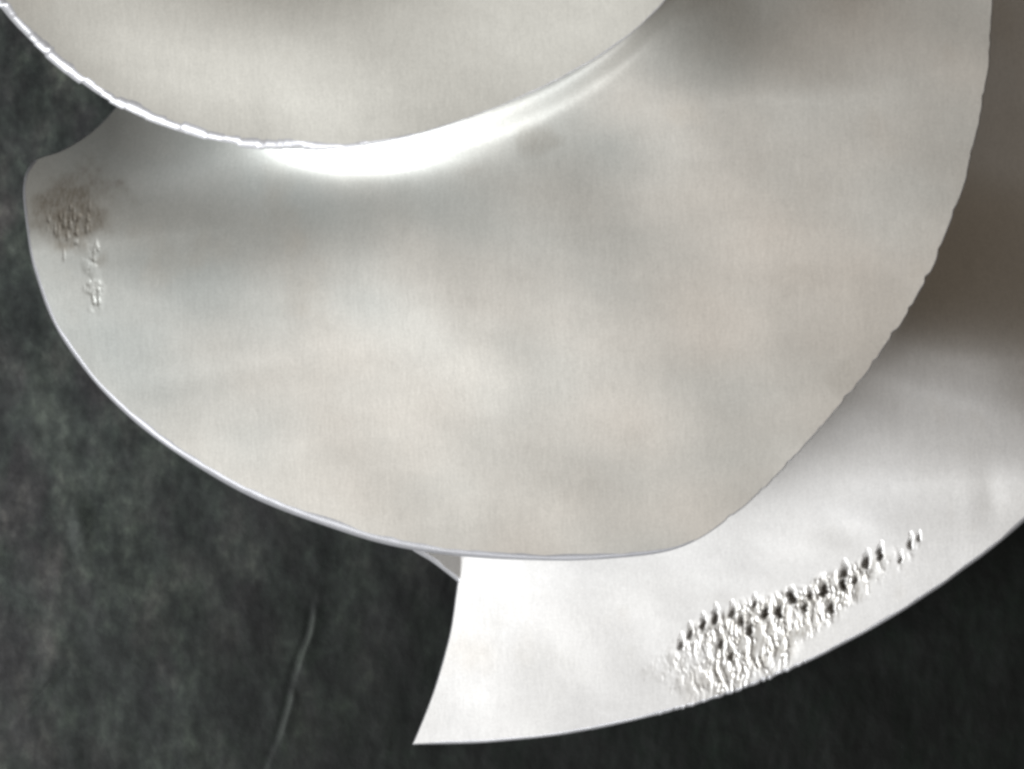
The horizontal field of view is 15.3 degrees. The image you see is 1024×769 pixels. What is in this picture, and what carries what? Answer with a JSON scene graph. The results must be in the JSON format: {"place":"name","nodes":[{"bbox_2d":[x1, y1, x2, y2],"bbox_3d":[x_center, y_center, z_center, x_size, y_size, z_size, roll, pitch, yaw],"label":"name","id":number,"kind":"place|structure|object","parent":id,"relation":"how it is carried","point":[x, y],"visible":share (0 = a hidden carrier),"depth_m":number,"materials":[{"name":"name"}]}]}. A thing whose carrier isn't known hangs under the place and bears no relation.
{"place":"outdoors","nodes":[
{"label":"outdoors","id":0,"kind":"place"},
{"bbox_2d":[0,8,1023,768],"bbox_3d":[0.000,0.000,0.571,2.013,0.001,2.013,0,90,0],"label":"slate ground","id":1,"kind":"structure","parent":0,"point":[162,606],"depth_m":0.57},
{"bbox_2d":[0,0,1023,744],"bbox_3d":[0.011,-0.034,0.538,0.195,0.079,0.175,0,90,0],"label":"impeller","id":2,"kind":"object","parent":1,"relation":"on","point":[606,362],"visible":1,"depth_m":0.54,"materials":[{"name":"metal"}]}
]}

